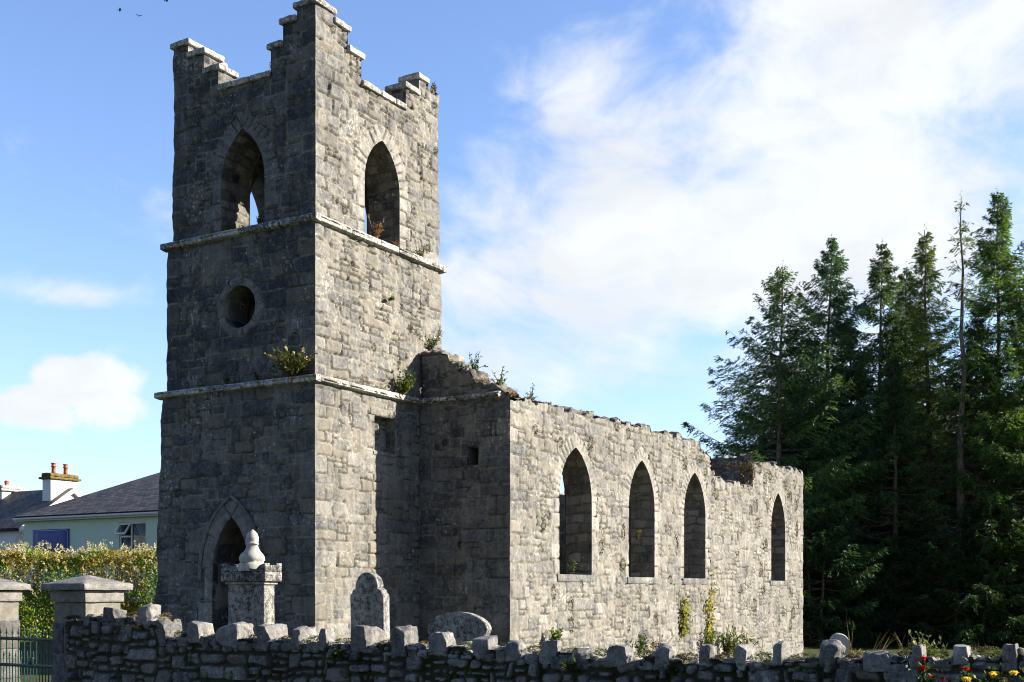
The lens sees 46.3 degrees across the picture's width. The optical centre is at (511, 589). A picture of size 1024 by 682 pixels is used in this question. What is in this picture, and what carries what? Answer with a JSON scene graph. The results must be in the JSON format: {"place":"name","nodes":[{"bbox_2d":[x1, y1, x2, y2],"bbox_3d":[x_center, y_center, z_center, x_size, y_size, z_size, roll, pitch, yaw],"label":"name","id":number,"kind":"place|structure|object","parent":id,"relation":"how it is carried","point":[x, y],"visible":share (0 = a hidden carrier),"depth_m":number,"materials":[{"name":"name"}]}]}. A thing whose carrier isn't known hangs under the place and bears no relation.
{"place":"outdoors","nodes":[
{"label":"outdoors","id":0,"kind":"place"},
{"bbox_2d":[0,578,30,681],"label":"gate pier","id":1,"kind":"structure","parent":0,"point":[10,594],"depth_m":17.22,"materials":[{"name":"grey stone"}]},
{"bbox_2d":[0,626,52,681],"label":"iron gate","id":2,"kind":"structure","parent":1,"relation":"attached to","point":[30,661],"depth_m":16.72,"materials":[{"name":"green metal"}]},
{"bbox_2d":[0,0,1023,495],"label":"sky","id":3,"kind":"structure","parent":0,"point":[619,181],"materials":[{"name":"blue"}]},
{"bbox_2d":[19,590,1023,681],"bbox_3d":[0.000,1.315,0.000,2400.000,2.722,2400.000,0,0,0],"label":"ground","id":4,"kind":"structure","parent":0,"point":[813,650],"depth_m":46.26,"materials":[{"name":"green plant"}]},
{"bbox_2d":[0,463,81,581],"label":"white house","id":5,"kind":"structure","parent":4,"relation":"on","point":[19,500],"depth_m":55.11,"materials":[{"name":"paint"}]},
{"bbox_2d":[0,539,157,640],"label":"hedge","id":6,"kind":"object","parent":4,"relation":"on","point":[75,559],"visible":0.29,"depth_m":41.30,"materials":[{"name":"green plant"}]},
{"bbox_2d":[12,472,159,601],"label":"green bungalow","id":7,"kind":"object","parent":4,"relation":"on","point":[126,513],"visible":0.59,"depth_m":50.05,"materials":[{"name":"paint"}]},
{"bbox_2d":[33,529,68,553],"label":"wall sign","id":8,"kind":"object","parent":7,"relation":"attached to","point":[53,538],"visible":0.59,"depth_m":50.99,"materials":[{"name":"blue paint"}]},
{"bbox_2d":[114,522,145,552],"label":"window","id":9,"kind":"structure","parent":7,"relation":"in","point":[139,527],"depth_m":48.65,"materials":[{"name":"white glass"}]},
{"bbox_2d":[41,575,132,681],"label":"gate pier","id":10,"kind":"structure","parent":4,"relation":"on","point":[82,597],"depth_m":15.99,"materials":[{"name":"grey stone"}]},
{"bbox_2d":[221,529,281,635],"bbox_3d":[-4.205,0.414,19.315,0.980,2.775,0.487,0,0,30],"label":"urn monument","id":11,"kind":"object","parent":4,"relation":"on","point":[251,579],"visible":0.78,"depth_m":19.16,"materials":[{"name":"stone"}]},
{"bbox_2d":[350,572,389,640],"bbox_3d":[-2.395,0.778,20.233,0.706,2.143,0.178,0,2,30],"label":"headstone","id":12,"kind":"object","parent":4,"relation":"on","point":[369,599],"visible":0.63,"depth_m":20.12,"materials":[{"name":"grey stone"}]},
{"bbox_2d":[427,612,491,644],"bbox_3d":[-0.789,1.091,17.816,1.072,1.522,0.148,0,0,30],"label":"headstone","id":13,"kind":"object","parent":4,"relation":"on","point":[463,626],"visible":0.44,"depth_m":17.71,"materials":[{"name":"grey stone"}]},
{"bbox_2d":[154,0,803,660],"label":"ruined church","id":14,"kind":"structure","parent":4,"relation":"on","point":[318,490],"depth_m":26.01,"materials":[{"name":"stone"}]},
{"bbox_2d":[220,369,229,383],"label":"weed","id":15,"kind":"object","parent":14,"relation":"on","point":[227,377],"visible":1,"depth_m":25.14,"materials":[{"name":"green plant"}]},
{"bbox_2d":[264,331,317,376],"bbox_3d":[-4.507,-4.763,23.905,0.995,0.938,0.943,0,0,-29],"label":"ragwort","id":16,"kind":"object","parent":14,"relation":"on","point":[290,364],"visible":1,"depth_m":23.92,"materials":[{"name":"green plant"}]},
{"bbox_2d":[298,356,307,374],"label":"weed","id":17,"kind":"object","parent":14,"relation":"on","point":[304,369],"visible":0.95,"depth_m":24.08,"materials":[{"name":"green plant"}]},
{"bbox_2d":[368,214,384,237],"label":"weed","id":18,"kind":"object","parent":14,"relation":"on","point":[378,231],"visible":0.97,"depth_m":25.76,"materials":[{"name":"orange plant"}]},
{"bbox_2d":[394,367,415,394],"bbox_3d":[-2.353,-4.604,26.334,0.590,0.620,0.547,0,0,0],"label":"weed","id":19,"kind":"object","parent":14,"relation":"on","point":[403,388],"visible":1,"depth_m":26.33,"materials":[{"name":"green plant"}]},
{"bbox_2d":[427,326,443,349],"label":"weed","id":20,"kind":"object","parent":14,"relation":"on","point":[434,344],"visible":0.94,"depth_m":27.50,"materials":[{"name":"green plant"}]},
{"bbox_2d":[464,351,487,370],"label":"weed","id":21,"kind":"object","parent":14,"relation":"on","point":[476,367],"visible":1,"depth_m":26.67,"materials":[{"name":"green plant"}]},
{"bbox_2d":[463,375,495,383],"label":"grass tuft","id":22,"kind":"object","parent":14,"relation":"on","point":[482,380],"visible":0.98,"depth_m":26.39,"materials":[{"name":"brown plant"}]},
{"bbox_2d":[491,366,508,386],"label":"weed","id":23,"kind":"object","parent":14,"relation":"on","point":[500,380],"visible":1,"depth_m":26.25,"materials":[{"name":"green plant"}]},
{"bbox_2d":[523,383,537,400],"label":"weed","id":24,"kind":"object","parent":14,"relation":"on","point":[531,394],"visible":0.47,"depth_m":27.10,"materials":[{"name":"green plant"}]},
{"bbox_2d":[567,560,576,573],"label":"weed","id":25,"kind":"object","parent":14,"relation":"on","point":[572,570],"visible":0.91,"depth_m":29.05,"materials":[{"name":"green plant"}]},
{"bbox_2d":[549,431,599,581],"bbox_3d":[1.224,-1.991,28.744,0.739,3.609,2.550,0,0,30],"label":"window","id":26,"kind":"structure","parent":14,"relation":"in","point":[582,521],"depth_m":29.33,"materials":[{"name":"stone"}]},
{"bbox_2d":[620,445,660,583],"bbox_3d":[3.162,-2.005,32.042,0.738,3.699,2.550,0,0,30],"label":"window","id":27,"kind":"structure","parent":14,"relation":"in","point":[645,513],"depth_m":32.62,"materials":[{"name":"stone"}]},
{"bbox_2d":[635,629,648,651],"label":"weed","id":28,"kind":"object","parent":14,"relation":"on","point":[641,644],"visible":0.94,"depth_m":31.15,"materials":[{"name":"green plant"}]},
{"bbox_2d":[680,596,692,638],"bbox_3d":[4.982,0.800,34.252,0.608,1.262,0.309,0,0,-43],"label":"creeper","id":29,"kind":"object","parent":14,"relation":"attached to","point":[684,627],"visible":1,"depth_m":34.18,"materials":[{"name":"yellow plant"}]},
{"bbox_2d":[678,459,710,583],"bbox_3d":[5.071,-1.990,35.291,0.739,3.670,2.550,0,0,30],"label":"window","id":30,"kind":"structure","parent":14,"relation":"in","point":[694,505],"depth_m":35.89,"materials":[{"name":"stone"}]},
{"bbox_2d":[704,567,717,649],"bbox_3d":[5.956,0.680,35.969,0.273,2.763,0.985,0,0,30],"label":"creeper","id":31,"kind":"object","parent":14,"relation":"attached to","point":[708,626],"visible":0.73,"depth_m":35.95,"materials":[{"name":"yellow plant"}]},
{"bbox_2d":[703,627,722,645],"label":"weed","id":32,"kind":"object","parent":14,"relation":"on","point":[707,638],"visible":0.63,"depth_m":35.50,"materials":[{"name":"green plant"}]},
{"bbox_2d":[719,624,743,655],"bbox_3d":[6.692,1.486,36.720,0.748,1.080,0.817,0,0,0],"label":"weed","id":33,"kind":"object","parent":14,"relation":"on","point":[729,641],"visible":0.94,"depth_m":36.66,"materials":[{"name":"green plant"}]},
{"bbox_2d":[726,627,742,656],"bbox_3d":[6.972,1.617,37.566,0.559,1.019,0.838,0,0,34],"label":"weed","id":34,"kind":"object","parent":14,"relation":"on","point":[734,640],"visible":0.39,"depth_m":37.49,"materials":[{"name":"green plant"}]},
{"bbox_2d":[716,460,766,469],"bbox_3d":[7.550,-4.077,39.626,1.709,0.442,1.555,0,0,0],"label":"heather clump","id":35,"kind":"object","parent":14,"relation":"on","point":[738,466],"visible":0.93,"depth_m":39.33,"materials":[{"name":"brown plant"}]},
{"bbox_2d":[739,467,754,484],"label":"moss tuft","id":36,"kind":"object","parent":14,"relation":"attached to","point":[742,474],"visible":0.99,"depth_m":39.28,"materials":[{"name":"brown plant"}]},
{"bbox_2d":[742,628,761,644],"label":"weed","id":37,"kind":"object","parent":14,"relation":"on","point":[750,641],"visible":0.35,"depth_m":38.37,"materials":[{"name":"green plant"}]},
{"bbox_2d":[766,482,788,585],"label":"window","id":38,"kind":"structure","parent":14,"relation":"in","point":[778,546],"depth_m":42.52,"materials":[{"name":"stone"}]},
{"bbox_2d":[63,602,1023,681],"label":"boundary wall","id":39,"kind":"structure","parent":4,"relation":"on","point":[108,645],"depth_m":13.11,"materials":[{"name":"stone"}]},
{"bbox_2d":[159,612,171,618],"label":"moss cushion","id":40,"kind":"object","parent":39,"relation":"on","point":[166,614],"visible":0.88,"depth_m":15.21,"materials":[{"name":"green plant"}]},
{"bbox_2d":[173,630,186,637],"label":"moss cushion","id":41,"kind":"object","parent":39,"relation":"on","point":[178,632],"visible":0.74,"depth_m":14.88,"materials":[{"name":"green plant"}]},
{"bbox_2d":[183,652,193,665],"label":"moss cushion","id":42,"kind":"object","parent":39,"relation":"attached to","point":[188,654],"visible":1,"depth_m":14.72,"materials":[{"name":"green plant"}]},
{"bbox_2d":[198,669,209,681],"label":"moss cushion","id":43,"kind":"object","parent":39,"relation":"attached to","point":[199,676],"visible":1,"depth_m":14.58,"materials":[{"name":"green plant"}]},
{"bbox_2d":[307,635,318,642],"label":"moss cushion","id":44,"kind":"object","parent":39,"relation":"on","point":[314,637],"visible":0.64,"depth_m":13.82,"materials":[{"name":"green plant"}]},
{"bbox_2d":[321,661,332,676],"bbox_3d":[-2.104,0.906,13.634,0.192,0.194,0.109,0,0,30],"label":"moss cushion","id":45,"kind":"object","parent":39,"relation":"attached to","point":[328,665],"visible":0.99,"depth_m":13.63,"materials":[{"name":"green plant"}]},
{"bbox_2d":[328,642,344,661],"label":"fern","id":46,"kind":"object","parent":39,"relation":"attached to","point":[337,654],"visible":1,"depth_m":13.38,"materials":[{"name":"green plant"}]},
{"bbox_2d":[335,638,350,643],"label":"moss cushion","id":47,"kind":"object","parent":39,"relation":"on","point":[340,640],"visible":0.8,"depth_m":13.62,"materials":[{"name":"green plant"}]},
{"bbox_2d":[444,670,459,681],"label":"moss cushion","id":48,"kind":"object","parent":39,"relation":"attached to","point":[448,676],"visible":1,"depth_m":12.77,"materials":[{"name":"green plant"}]},
{"bbox_2d":[464,664,473,678],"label":"moss cushion","id":49,"kind":"object","parent":39,"relation":"attached to","point":[471,670],"visible":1,"depth_m":12.66,"materials":[{"name":"green plant"}]},
{"bbox_2d":[525,644,541,653],"bbox_3d":[0.246,0.614,12.375,0.221,0.110,0.272,0,0,30],"label":"moss cushion","id":50,"kind":"object","parent":39,"relation":"on","point":[532,649],"visible":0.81,"depth_m":12.34,"materials":[{"name":"green plant"}]},
{"bbox_2d":[560,648,578,673],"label":"fern","id":51,"kind":"object","parent":39,"relation":"attached to","point":[571,666],"visible":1,"depth_m":11.90,"materials":[{"name":"green plant"}]},
{"bbox_2d":[593,648,606,655],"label":"moss cushion","id":52,"kind":"object","parent":39,"relation":"on","point":[598,651],"visible":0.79,"depth_m":12.00,"materials":[{"name":"green plant"}]},
{"bbox_2d":[633,650,655,657],"bbox_3d":[1.309,0.635,11.737,0.239,0.099,0.204,0,0,4],"label":"moss cushion","id":53,"kind":"object","parent":39,"relation":"on","point":[646,652],"visible":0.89,"depth_m":11.73,"materials":[{"name":"green plant"}]},
{"bbox_2d":[662,661,680,677],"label":"fern","id":54,"kind":"object","parent":39,"relation":"attached to","point":[673,669],"visible":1,"depth_m":11.37,"materials":[{"name":"green plant"}]},
{"bbox_2d":[675,652,698,660],"bbox_3d":[1.691,0.639,11.498,0.279,0.091,0.242,0,0,30],"label":"moss cushion","id":55,"kind":"object","parent":39,"relation":"on","point":[679,656],"visible":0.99,"depth_m":11.49,"materials":[{"name":"green plant"}]},
{"bbox_2d":[717,651,734,659],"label":"moss cushion","id":56,"kind":"object","parent":39,"relation":"on","point":[725,655],"visible":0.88,"depth_m":11.32,"materials":[{"name":"green plant"}]},
{"bbox_2d":[754,651,772,661],"bbox_3d":[2.342,0.623,11.161,0.198,0.112,0.217,0,0,30],"label":"moss cushion","id":57,"kind":"object","parent":39,"relation":"on","point":[767,654],"visible":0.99,"depth_m":11.14,"materials":[{"name":"green plant"}]},
{"bbox_2d":[791,664,808,681],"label":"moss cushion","id":58,"kind":"object","parent":39,"relation":"attached to","point":[799,666],"visible":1,"depth_m":10.85,"materials":[{"name":"green plant"}]},
{"bbox_2d":[790,653,815,659],"bbox_3d":[2.664,0.613,10.940,0.255,0.070,0.264,0,0,-3],"label":"moss cushion","id":59,"kind":"object","parent":39,"relation":"on","point":[802,654],"visible":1,"depth_m":10.93,"materials":[{"name":"green plant"}]},
{"bbox_2d":[812,666,829,681],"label":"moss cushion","id":60,"kind":"object","parent":39,"relation":"attached to","point":[824,674],"visible":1,"depth_m":10.75,"materials":[{"name":"green plant"}]},
{"bbox_2d":[846,652,862,658],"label":"moss cushion","id":61,"kind":"object","parent":39,"relation":"on","point":[849,655],"visible":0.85,"depth_m":10.73,"materials":[{"name":"green plant"}]},
{"bbox_2d":[847,648,868,654],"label":"grass tuft","id":62,"kind":"object","parent":39,"relation":"on","point":[854,652],"visible":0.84,"depth_m":10.80,"materials":[{"name":"green plant"}]},
{"bbox_2d":[896,649,911,658],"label":"moss cushion","id":63,"kind":"object","parent":39,"relation":"on","point":[905,653],"visible":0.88,"depth_m":10.54,"materials":[{"name":"green plant"}]},
{"bbox_2d":[898,629,946,656],"bbox_3d":[3.622,0.480,10.528,0.343,0.266,0.288,0,0,-30],"label":"flowering weed","id":64,"kind":"object","parent":39,"relation":"on","point":[927,644],"visible":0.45,"depth_m":10.52,"materials":[{"name":"green plant"}]},
{"bbox_2d":[928,649,949,658],"bbox_3d":[3.681,0.555,10.331,0.207,0.084,0.167,0,0,30],"label":"moss cushion","id":65,"kind":"object","parent":39,"relation":"on","point":[937,655],"visible":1,"depth_m":10.31,"materials":[{"name":"green plant"}]},
{"bbox_2d":[969,643,993,651],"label":"grass tuft","id":66,"kind":"object","parent":39,"relation":"on","point":[976,648],"visible":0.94,"depth_m":10.26,"materials":[{"name":"green plant"}]},
{"bbox_2d":[977,646,1001,657],"bbox_3d":[4.083,0.532,10.231,0.213,0.107,0.189,0,0,3],"label":"moss cushion","id":67,"kind":"object","parent":39,"relation":"on","point":[982,650],"visible":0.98,"depth_m":10.21,"materials":[{"name":"green plant"}]},
{"bbox_2d":[548,627,563,640],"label":"weed","id":68,"kind":"object","parent":4,"relation":"on","point":[556,635],"visible":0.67,"depth_m":27.18,"materials":[{"name":"green plant"}]},
{"bbox_2d":[646,635,672,651],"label":"weed","id":69,"kind":"object","parent":4,"relation":"on","point":[653,644],"visible":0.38,"depth_m":32.08,"materials":[{"name":"green plant"}]},
{"bbox_2d":[712,406,775,461],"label":"spruce tree","id":70,"kind":"object","parent":4,"relation":"on","point":[716,455],"visible":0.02,"depth_m":60.03,"materials":[{"name":"green plant"}]},
{"bbox_2d":[758,367,810,531],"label":"spruce tree","id":71,"kind":"object","parent":4,"relation":"on","point":[776,411],"depth_m":63.81,"materials":[{"name":"green plant"}]},
{"bbox_2d":[680,260,889,626],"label":"spruce tree","id":72,"kind":"object","parent":4,"relation":"on","point":[764,405],"visible":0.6,"depth_m":56.26,"materials":[{"name":"green plant"}]},
{"bbox_2d":[757,371,845,508],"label":"spruce tree","id":73,"kind":"object","parent":4,"relation":"on","point":[783,447],"visible":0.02,"depth_m":59.30,"materials":[{"name":"green plant"}]},
{"bbox_2d":[803,553,840,645],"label":"young spruce","id":74,"kind":"object","parent":4,"relation":"on","point":[812,577],"visible":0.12,"depth_m":55.27,"materials":[{"name":"green plant"}]},
{"bbox_2d":[756,234,901,624],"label":"spruce tree","id":75,"kind":"object","parent":4,"relation":"on","point":[836,331],"visible":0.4,"depth_m":57.75,"materials":[{"name":"green plant"}]},
{"bbox_2d":[785,380,880,522],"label":"spruce tree","id":76,"kind":"object","parent":4,"relation":"on","point":[840,470],"visible":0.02,"depth_m":59.07,"materials":[{"name":"green plant"}]},
{"bbox_2d":[829,633,848,654],"bbox_3d":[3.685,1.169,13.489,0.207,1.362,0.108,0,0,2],"label":"headstone","id":77,"kind":"object","parent":4,"relation":"on","point":[843,639],"visible":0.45,"depth_m":13.44,"materials":[{"name":"stone"}]},
{"bbox_2d":[803,506,877,645],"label":"young spruce","id":78,"kind":"object","parent":4,"relation":"on","point":[808,597],"visible":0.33,"depth_m":53.99,"materials":[{"name":"green plant"}]},
{"bbox_2d":[803,508,895,647],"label":"young spruce","id":79,"kind":"object","parent":4,"relation":"on","point":[827,524],"visible":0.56,"depth_m":53.77,"materials":[{"name":"green plant"}]},
{"bbox_2d":[792,321,909,631],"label":"spruce tree","id":80,"kind":"object","parent":4,"relation":"on","point":[851,342],"visible":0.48,"depth_m":56.88,"materials":[{"name":"green plant"}]},
{"bbox_2d":[803,505,900,643],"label":"young spruce","id":81,"kind":"object","parent":4,"relation":"on","point":[879,590],"visible":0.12,"depth_m":55.93,"materials":[{"name":"green plant"}]},
{"bbox_2d":[804,503,919,645],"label":"young spruce","id":82,"kind":"object","parent":4,"relation":"on","point":[871,635],"visible":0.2,"depth_m":55.78,"materials":[{"name":"green plant"}]},
{"bbox_2d":[831,546,918,647],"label":"young spruce","id":83,"kind":"object","parent":4,"relation":"on","point":[879,615],"visible":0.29,"depth_m":55.26,"materials":[{"name":"green plant"}]},
{"bbox_2d":[840,238,937,529],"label":"spruce tree","id":84,"kind":"object","parent":4,"relation":"on","point":[884,271],"visible":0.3,"depth_m":59.69,"materials":[{"name":"green plant"}]},
{"bbox_2d":[835,505,946,642],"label":"young spruce","id":85,"kind":"object","parent":4,"relation":"on","point":[900,574],"visible":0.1,"depth_m":56.49,"materials":[{"name":"green plant"}]},
{"bbox_2d":[852,528,933,644],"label":"young spruce","id":86,"kind":"object","parent":4,"relation":"on","point":[908,594],"visible":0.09,"depth_m":56.39,"materials":[{"name":"green plant"}]},
{"bbox_2d":[846,349,953,643],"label":"spruce tree","id":87,"kind":"object","parent":4,"relation":"on","point":[910,444],"visible":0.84,"depth_m":56.05,"materials":[{"name":"green plant"}]},
{"bbox_2d":[863,261,953,525],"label":"spruce tree","id":88,"kind":"object","parent":4,"relation":"on","point":[900,295],"visible":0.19,"depth_m":60.58,"materials":[{"name":"green plant"}]},
{"bbox_2d":[873,530,953,644],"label":"young spruce","id":89,"kind":"object","parent":4,"relation":"on","point":[915,590],"visible":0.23,"depth_m":55.65,"materials":[{"name":"green plant"}]},
{"bbox_2d":[884,402,951,524],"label":"spruce tree","id":90,"kind":"object","parent":4,"relation":"on","point":[892,457],"visible":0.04,"depth_m":60.19,"materials":[{"name":"green plant"}]},
{"bbox_2d":[868,223,995,576],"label":"spruce tree","id":91,"kind":"object","parent":4,"relation":"on","point":[918,330],"visible":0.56,"depth_m":57.81,"materials":[{"name":"green plant"}]},
{"bbox_2d":[906,656,976,681],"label":"rose bush","id":92,"kind":"object","parent":4,"relation":"on","point":[930,676],"visible":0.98,"depth_m":9.89,"materials":[{"name":"green plant"}]},
{"bbox_2d":[912,390,979,588],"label":"spruce tree","id":93,"kind":"object","parent":4,"relation":"on","point":[937,464],"visible":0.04,"depth_m":61.71,"materials":[{"name":"green plant"}]},
{"bbox_2d":[899,193,1013,644],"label":"spruce tree","id":94,"kind":"object","parent":4,"relation":"on","point":[960,449],"visible":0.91,"depth_m":55.33,"materials":[{"name":"green plant"}]},
{"bbox_2d":[892,502,1023,648],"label":"young spruce","id":95,"kind":"object","parent":4,"relation":"on","point":[968,630],"visible":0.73,"depth_m":54.16,"materials":[{"name":"green plant"}]},
{"bbox_2d":[910,186,1023,637],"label":"spruce tree","id":96,"kind":"object","parent":4,"relation":"on","point":[992,254],"visible":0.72,"depth_m":56.02,"materials":[{"name":"green plant"}]},
{"bbox_2d":[914,306,1023,630],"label":"spruce tree","id":97,"kind":"object","parent":4,"relation":"on","point":[979,324],"visible":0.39,"depth_m":55.99,"materials":[{"name":"green plant"}]},
{"bbox_2d":[920,512,1023,645],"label":"young spruce","id":98,"kind":"object","parent":4,"relation":"on","point":[979,572],"visible":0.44,"depth_m":54.32,"materials":[{"name":"green plant"}]},
{"bbox_2d":[939,561,1015,643],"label":"young spruce","id":99,"kind":"object","parent":4,"relation":"on","point":[974,620],"visible":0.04,"depth_m":55.38,"materials":[{"name":"green plant"}]},
{"bbox_2d":[936,497,1023,646],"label":"young spruce","id":100,"kind":"object","parent":4,"relation":"on","point":[1005,551],"visible":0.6,"depth_m":53.92,"materials":[{"name":"green plant"}]},
{"bbox_2d":[951,288,1023,631],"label":"spruce tree","id":101,"kind":"object","parent":4,"relation":"on","point":[992,452],"visible":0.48,"depth_m":54.95,"materials":[{"name":"green plant"}]},
{"bbox_2d":[964,563,1023,643],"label":"young spruce","id":102,"kind":"object","parent":4,"relation":"on","point":[1007,607],"visible":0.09,"depth_m":55.16,"materials":[{"name":"green plant"}]},
{"bbox_2d":[965,392,1023,581],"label":"spruce tree","id":103,"kind":"object","parent":4,"relation":"on","point":[991,481],"visible":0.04,"depth_m":60.52,"materials":[{"name":"green plant"}]},
{"bbox_2d":[965,555,1023,635],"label":"young spruce","id":104,"kind":"object","parent":4,"relation":"on","point":[1005,592],"visible":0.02,"depth_m":56.11,"materials":[{"name":"green plant"}]},
{"bbox_2d":[1003,420,1023,572],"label":"spruce tree","id":105,"kind":"object","parent":4,"relation":"on","point":[1018,493],"depth_m":60.57,"materials":[{"name":"green plant"}]},
{"bbox_2d":[957,658,1023,681],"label":"rose bush","id":106,"kind":"object","parent":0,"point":[995,676],"visible":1,"depth_m":9.68,"materials":[{"name":"green plant"}]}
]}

